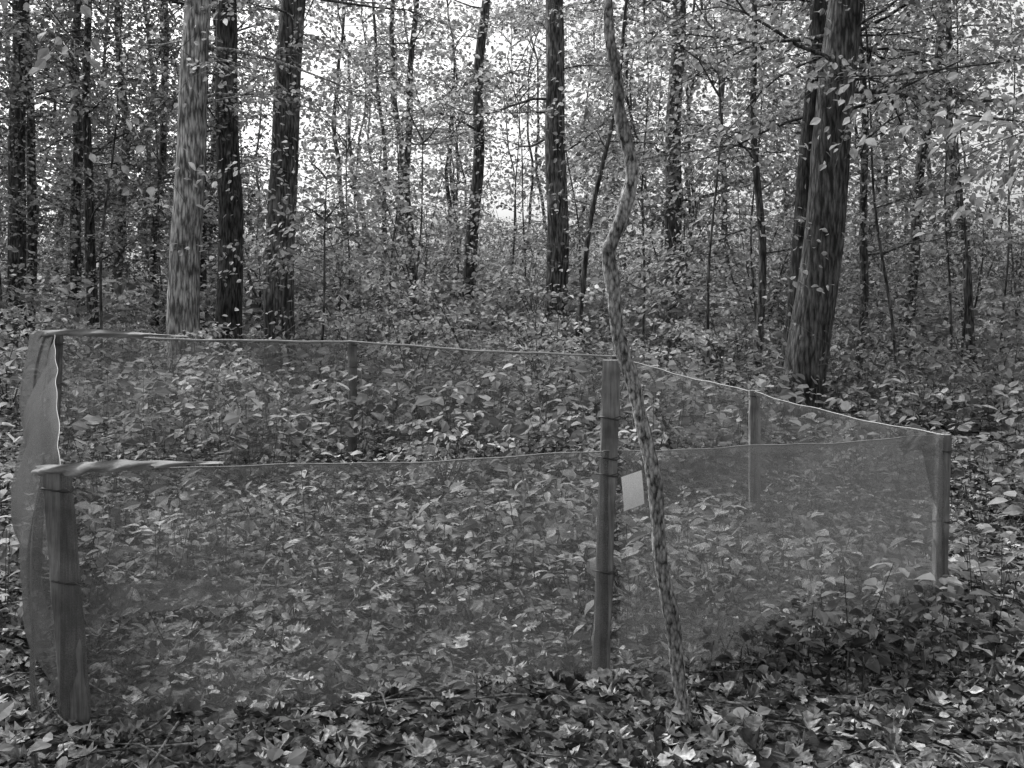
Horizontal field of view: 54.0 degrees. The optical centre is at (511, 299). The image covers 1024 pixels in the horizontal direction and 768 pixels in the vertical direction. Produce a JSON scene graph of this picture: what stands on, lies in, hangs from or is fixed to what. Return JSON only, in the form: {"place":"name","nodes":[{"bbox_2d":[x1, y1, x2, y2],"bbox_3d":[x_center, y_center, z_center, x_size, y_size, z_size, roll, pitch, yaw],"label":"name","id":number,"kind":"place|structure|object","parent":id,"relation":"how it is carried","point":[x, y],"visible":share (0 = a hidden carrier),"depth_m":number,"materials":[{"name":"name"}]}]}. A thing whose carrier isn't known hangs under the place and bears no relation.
{"place":"outdoors","nodes":[
{"label":"outdoors","id":0,"kind":"place"},
{"bbox_2d":[0,301,1023,767],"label":"forest ground","id":1,"kind":"structure","parent":0,"point":[522,705],"depth_m":5.30,"materials":[{"name":"plant"}]},
{"bbox_2d":[0,297,55,356],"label":"shrub","id":2,"kind":"object","parent":1,"relation":"on","point":[11,314],"visible":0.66,"depth_m":13.81,"materials":[{"name":"grey plant"}]},
{"bbox_2d":[0,330,96,409],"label":"shrub","id":3,"kind":"object","parent":1,"relation":"on","point":[6,380],"visible":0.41,"depth_m":10.71,"materials":[{"name":"grey plant"}]},
{"bbox_2d":[0,2,112,329],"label":"maple sapling","id":4,"kind":"object","parent":1,"relation":"on","point":[63,113],"visible":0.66,"depth_m":15.16,"materials":[{"name":"grey plant"}]},
{"bbox_2d":[0,2,127,332],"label":"hemlock tree","id":5,"kind":"object","parent":1,"relation":"on","point":[31,229],"visible":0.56,"depth_m":18.43,"materials":[{"name":"grey plant"}]},
{"bbox_2d":[0,0,144,359],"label":"maple sapling","id":6,"kind":"object","parent":1,"relation":"on","point":[78,179],"visible":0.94,"depth_m":12.21,"materials":[{"name":"grey plant"}]},
{"bbox_2d":[0,8,153,359],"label":"maple sapling","id":7,"kind":"object","parent":1,"relation":"on","point":[44,24],"visible":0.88,"depth_m":12.61,"materials":[{"name":"grey plant"}]},
{"bbox_2d":[0,0,154,346],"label":"oak tree","id":8,"kind":"object","parent":1,"relation":"on","point":[13,258],"visible":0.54,"depth_m":16.89,"materials":[{"name":"black plant"}]},
{"bbox_2d":[0,0,175,346],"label":"hemlock tree","id":9,"kind":"object","parent":1,"relation":"on","point":[89,217],"visible":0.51,"depth_m":17.36,"materials":[{"name":"grey plant"}]},
{"bbox_2d":[0,0,177,315],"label":"maple tree","id":10,"kind":"object","parent":1,"relation":"on","point":[77,158],"visible":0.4,"depth_m":20.07,"materials":[{"name":"grey plant"}]},
{"bbox_2d":[0,0,256,378],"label":"maple sapling","id":11,"kind":"object","parent":1,"relation":"on","point":[101,241],"visible":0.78,"depth_m":13.57,"materials":[{"name":"grey plant"}]},
{"bbox_2d":[42,0,215,314],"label":"maple tree","id":12,"kind":"object","parent":1,"relation":"on","point":[121,227],"visible":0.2,"depth_m":25.05,"materials":[{"name":"grey plant"}]},
{"bbox_2d":[43,0,257,343],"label":"maple sapling","id":13,"kind":"object","parent":1,"relation":"on","point":[215,157],"visible":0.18,"depth_m":19.05,"materials":[{"name":"grey plant"}]},
{"bbox_2d":[82,322,233,406],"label":"shrub","id":14,"kind":"object","parent":1,"relation":"on","point":[164,343],"visible":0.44,"depth_m":11.42,"materials":[{"name":"grey plant"}]},
{"bbox_2d":[54,0,268,303],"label":"maple sapling","id":15,"kind":"object","parent":1,"relation":"on","point":[139,28],"visible":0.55,"depth_m":16.18,"materials":[{"name":"grey plant"}]},
{"bbox_2d":[53,0,271,326],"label":"maple tree","id":16,"kind":"object","parent":1,"relation":"on","point":[163,145],"visible":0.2,"depth_m":21.78,"materials":[{"name":"grey plant"}]},
{"bbox_2d":[31,0,330,368],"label":"oak tree","id":17,"kind":"object","parent":1,"relation":"on","point":[229,297],"visible":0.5,"depth_m":14.91,"materials":[{"name":"grey plant"}]},
{"bbox_2d":[0,0,384,209],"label":"beech tree","id":18,"kind":"object","parent":1,"relation":"on","point":[43,56],"visible":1,"depth_m":6.36,"materials":[{"name":"grey plant"}]},
{"bbox_2d":[75,0,337,334],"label":"hemlock tree","id":19,"kind":"object","parent":1,"relation":"on","point":[203,274],"visible":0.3,"depth_m":20.47,"materials":[{"name":"grey plant"}]},
{"bbox_2d":[67,0,407,386],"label":"oak tree","id":20,"kind":"object","parent":1,"relation":"on","point":[183,291],"visible":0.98,"depth_m":12.81,"materials":[{"name":"grey plant"}]},
{"bbox_2d":[169,335,347,433],"bbox_3d":[-2.422,0.859,9.799,1.760,1.034,1.128,0,0,-31],"label":"shrub","id":21,"kind":"object","parent":1,"relation":"on","point":[242,378],"visible":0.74,"depth_m":9.62,"materials":[{"name":"grey plant"}]},
{"bbox_2d":[156,140,471,398],"bbox_3d":[-2.192,-0.253,11.817,3.558,3.192,4.038,0,0,-24],"label":"maple sapling","id":22,"kind":"object","parent":1,"relation":"on","point":[281,253],"visible":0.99,"depth_m":11.69,"materials":[{"name":"grey plant"}]},
{"bbox_2d":[208,245,439,378],"bbox_3d":[-2.400,0.122,13.610,2.866,2.012,2.084,0,0,0],"label":"shrub","id":23,"kind":"object","parent":1,"relation":"on","point":[330,312],"visible":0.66,"depth_m":13.61,"materials":[{"name":"grey plant"}]},
{"bbox_2d":[246,77,430,313],"bbox_3d":[-3.230,-1.649,19.191,3.355,5.299,3.654,0,0,0],"label":"maple sapling","id":24,"kind":"object","parent":1,"relation":"on","point":[347,149],"visible":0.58,"depth_m":19.04,"materials":[{"name":"grey plant"}]},
{"bbox_2d":[171,0,511,379],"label":"oak tree","id":25,"kind":"object","parent":1,"relation":"on","point":[292,16],"visible":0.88,"depth_m":13.80,"materials":[{"name":"grey plant"}]},
{"bbox_2d":[303,0,469,299],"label":"maple tree","id":26,"kind":"object","parent":1,"relation":"on","point":[379,103],"visible":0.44,"depth_m":28.02,"materials":[{"name":"grey plant"}]},
{"bbox_2d":[329,17,469,330],"bbox_3d":[-2.265,-2.593,20.710,3.313,7.026,2.844,0,0,0],"label":"maple sapling","id":27,"kind":"object","parent":1,"relation":"on","point":[369,87],"visible":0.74,"depth_m":20.86,"materials":[{"name":"grey plant"}]},
{"bbox_2d":[334,0,475,328],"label":"maple tree","id":28,"kind":"object","parent":1,"relation":"on","point":[407,154],"visible":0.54,"depth_m":24.04,"materials":[{"name":"grey plant"}]},
{"bbox_2d":[313,50,510,364],"bbox_3d":[-1.541,-1.335,16.133,3.043,5.050,3.771,0,0,0],"label":"maple sapling","id":29,"kind":"object","parent":1,"relation":"on","point":[419,238],"visible":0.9,"depth_m":15.78,"materials":[{"name":"grey plant"}]},
{"bbox_2d":[341,279,501,419],"bbox_3d":[-1.021,0.552,10.792,1.979,1.554,1.389,0,0,34],"label":"shrub","id":30,"kind":"object","parent":1,"relation":"on","point":[402,332],"visible":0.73,"depth_m":10.79,"materials":[{"name":"grey plant"}]},
{"bbox_2d":[373,419,518,488],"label":"shrub","id":31,"kind":"object","parent":1,"relation":"on","point":[431,451],"visible":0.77,"depth_m":7.45,"materials":[{"name":"grey plant"}]},
{"bbox_2d":[392,60,531,305],"bbox_3d":[-1.211,-2.268,23.389,3.343,6.370,3.788,0,0,-35],"label":"maple sapling","id":32,"kind":"object","parent":1,"relation":"on","point":[525,158],"visible":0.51,"depth_m":23.19,"materials":[{"name":"grey plant"}]},
{"bbox_2d":[366,0,571,342],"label":"maple tree","id":33,"kind":"object","parent":1,"relation":"on","point":[482,42],"visible":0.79,"depth_m":19.84,"materials":[{"name":"grey plant"}]},
{"bbox_2d":[386,244,578,377],"bbox_3d":[-0.468,0.148,14.569,2.781,1.977,2.171,0,0,0],"label":"shrub","id":34,"kind":"object","parent":1,"relation":"on","point":[435,311],"visible":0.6,"depth_m":14.26,"materials":[{"name":"grey plant"}]},
{"bbox_2d":[11,329,962,728],"bbox_3d":[-0.600,0.981,6.536,4.878,1.502,5.258,0,0,-24],"label":"netting fence","id":35,"kind":"object","parent":1,"relation":"on","point":[51,515],"visible":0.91,"depth_m":4.30,"materials":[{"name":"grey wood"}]},
{"bbox_2d":[0,323,1023,767],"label":"fallen leaves","id":36,"kind":"object","parent":1,"relation":"on","point":[748,737],"visible":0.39,"depth_m":4.35,"materials":[{"name":"grey plant"}]},
{"bbox_2d":[0,261,1023,767],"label":"undergrowth","id":37,"kind":"object","parent":1,"relation":"on","point":[584,381],"visible":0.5,"depth_m":8.84,"materials":[{"name":"grey plant"}]},
{"bbox_2d":[0,0,1023,306],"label":"distant trees","id":38,"kind":"object","parent":1,"relation":"on","point":[450,200],"visible":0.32,"depth_m":43.09,"materials":[{"name":"grey plant"}]},
{"bbox_2d":[0,100,1023,361],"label":"distant shrubs","id":39,"kind":"object","parent":1,"relation":"on","point":[780,268],"visible":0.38,"depth_m":20.11,"materials":[{"name":"grey plant"}]},
{"bbox_2d":[430,0,600,320],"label":"maple sapling","id":40,"kind":"object","parent":1,"relation":"on","point":[503,152],"visible":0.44,"depth_m":21.82,"materials":[{"name":"grey plant"}]},
{"bbox_2d":[417,13,625,337],"bbox_3d":[0.287,-2.053,17.847,3.272,6.255,3.774,0,0,-31],"label":"maple sapling","id":41,"kind":"object","parent":1,"relation":"on","point":[510,150],"visible":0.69,"depth_m":17.90,"materials":[{"name":"grey plant"}]},
{"bbox_2d":[383,0,663,356],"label":"oak tree","id":42,"kind":"object","parent":1,"relation":"on","point":[557,175],"visible":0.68,"depth_m":16.80,"materials":[{"name":"grey plant"}]},
{"bbox_2d":[457,324,597,428],"bbox_3d":[0.151,0.771,10.351,1.303,1.082,1.296,0,0,17],"label":"shrub","id":43,"kind":"object","parent":1,"relation":"on","point":[520,368],"visible":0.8,"depth_m":10.24,"materials":[{"name":"grey plant"}]},
{"bbox_2d":[456,271,653,395],"bbox_3d":[0.301,0.435,12.442,2.242,1.635,2.111,0,0,-37],"label":"shrub","id":44,"kind":"object","parent":1,"relation":"on","point":[529,330],"visible":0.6,"depth_m":12.18,"materials":[{"name":"grey plant"}]},
{"bbox_2d":[461,0,662,344],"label":"maple sapling","id":45,"kind":"object","parent":1,"relation":"on","point":[565,45],"visible":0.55,"depth_m":19.82,"materials":[{"name":"grey plant"}]},
{"bbox_2d":[546,309,726,410],"bbox_3d":[1.475,0.690,11.300,1.753,1.199,1.870,0,0,-20],"label":"shrub","id":46,"kind":"object","parent":1,"relation":"on","point":[692,338],"visible":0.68,"depth_m":11.07,"materials":[{"name":"grey plant"}]},
{"bbox_2d":[475,0,802,379],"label":"maple tree","id":47,"kind":"object","parent":1,"relation":"on","point":[597,189],"visible":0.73,"depth_m":14.12,"materials":[{"name":"grey plant"}]},
{"bbox_2d":[602,0,694,734],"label":"crooked young tree","id":48,"kind":"object","parent":1,"relation":"on","point":[622,351],"visible":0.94,"depth_m":3.71,"materials":[{"name":"grey plant"}]},
{"bbox_2d":[586,400,711,480],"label":"shrub","id":49,"kind":"object","parent":1,"relation":"on","point":[699,434],"visible":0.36,"depth_m":7.93,"materials":[{"name":"grey plant"}]},
{"bbox_2d":[507,0,794,348],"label":"oak tree","id":50,"kind":"object","parent":1,"relation":"on","point":[672,224],"visible":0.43,"depth_m":18.90,"materials":[{"name":"grey plant"}]},
{"bbox_2d":[551,0,786,370],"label":"maple sapling","id":51,"kind":"object","parent":1,"relation":"on","point":[582,18],"visible":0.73,"depth_m":14.96,"materials":[{"name":"grey plant"}]},
{"bbox_2d":[610,265,787,393],"bbox_3d":[2.212,0.377,12.354,2.505,1.685,1.755,0,0,41],"label":"shrub","id":52,"kind":"object","parent":1,"relation":"on","point":[754,333],"visible":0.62,"depth_m":12.08,"materials":[{"name":"grey plant"}]},
{"bbox_2d":[652,0,805,318],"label":"maple tree","id":53,"kind":"object","parent":1,"relation":"on","point":[723,87],"visible":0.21,"depth_m":26.83,"materials":[{"name":"grey plant"}]},
{"bbox_2d":[574,0,907,403],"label":"maple sapling","id":54,"kind":"object","parent":1,"relation":"on","point":[700,67],"visible":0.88,"depth_m":11.37,"materials":[{"name":"grey plant"}]},
{"bbox_2d":[645,0,879,360],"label":"maple sapling","id":55,"kind":"object","parent":1,"relation":"on","point":[751,232],"visible":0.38,"depth_m":16.05,"materials":[{"name":"grey plant"}]},
{"bbox_2d":[594,0,946,386],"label":"maple tree","id":56,"kind":"object","parent":1,"relation":"on","point":[763,253],"visible":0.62,"depth_m":13.04,"materials":[{"name":"grey plant"}]},
{"bbox_2d":[566,0,1023,419],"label":"oak tree","id":57,"kind":"object","parent":1,"relation":"on","point":[813,311],"visible":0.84,"depth_m":10.77,"materials":[{"name":"grey plant"}]},
{"bbox_2d":[615,580,1023,722],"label":"ground ivy","id":58,"kind":"object","parent":1,"relation":"on","point":[883,661],"visible":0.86,"depth_m":4.36,"materials":[{"name":"grey plant"}]},
{"bbox_2d":[723,0,915,280],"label":"maple sapling","id":59,"kind":"object","parent":1,"relation":"on","point":[873,217],"visible":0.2,"depth_m":17.19,"materials":[{"name":"grey plant"}]},
{"bbox_2d":[662,0,1019,392],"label":"oak tree","id":60,"kind":"object","parent":1,"relation":"on","point":[817,26],"visible":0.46,"depth_m":12.40,"materials":[{"name":"grey plant"}]},
{"bbox_2d":[689,1,1023,240],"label":"beech tree","id":61,"kind":"object","parent":1,"relation":"on","point":[988,118],"visible":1,"depth_m":7.25,"materials":[{"name":"grey plant"}]},
{"bbox_2d":[699,0,1023,378],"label":"maple tree","id":62,"kind":"object","parent":1,"relation":"on","point":[864,255],"visible":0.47,"depth_m":13.87,"materials":[{"name":"grey plant"}]},
{"bbox_2d":[741,0,1020,399],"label":"maple sapling","id":63,"kind":"object","parent":1,"relation":"on","point":[887,289],"visible":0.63,"depth_m":12.07,"materials":[{"name":"grey plant"}]},
{"bbox_2d":[786,0,1023,362],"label":"maple tree","id":64,"kind":"object","parent":1,"relation":"on","point":[970,320],"visible":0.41,"depth_m":16.13,"materials":[{"name":"grey plant"}]},
{"bbox_2d":[804,0,1023,368],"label":"maple sapling","id":65,"kind":"object","parent":1,"relation":"on","point":[945,223],"visible":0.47,"depth_m":14.95,"materials":[{"name":"grey plant"}]},
{"bbox_2d":[850,349,1011,427],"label":"shrub","id":66,"kind":"object","parent":1,"relation":"on","point":[953,415],"visible":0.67,"depth_m":10.24,"materials":[{"name":"grey plant"}]},
{"bbox_2d":[843,0,1023,384],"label":"maple sapling","id":67,"kind":"object","parent":1,"relation":"on","point":[932,185],"visible":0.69,"depth_m":12.95,"materials":[{"name":"grey plant"}]},
{"bbox_2d":[853,0,1023,350],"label":"maple tree","id":68,"kind":"object","parent":1,"relation":"on","point":[919,192],"visible":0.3,"depth_m":17.80,"materials":[{"name":"grey plant"}]},
{"bbox_2d":[900,0,1023,312],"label":"maple sapling","id":69,"kind":"object","parent":1,"relation":"on","point":[942,28],"visible":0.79,"depth_m":11.12,"materials":[{"name":"grey plant"}]},
{"bbox_2d":[901,314,1023,408],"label":"shrub","id":70,"kind":"object","parent":1,"relation":"on","point":[947,325],"visible":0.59,"depth_m":11.64,"materials":[{"name":"grey plant"}]},
{"bbox_2d":[923,0,1023,356],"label":"maple sapling","id":71,"kind":"object","parent":1,"relation":"on","point":[1005,253],"visible":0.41,"depth_m":17.13,"materials":[{"name":"grey plant"}]},
{"bbox_2d":[0,0,1023,300],"label":"sky","id":72,"kind":"structure","parent":0,"point":[504,213],"materials":[{"name":"white"}]}
]}

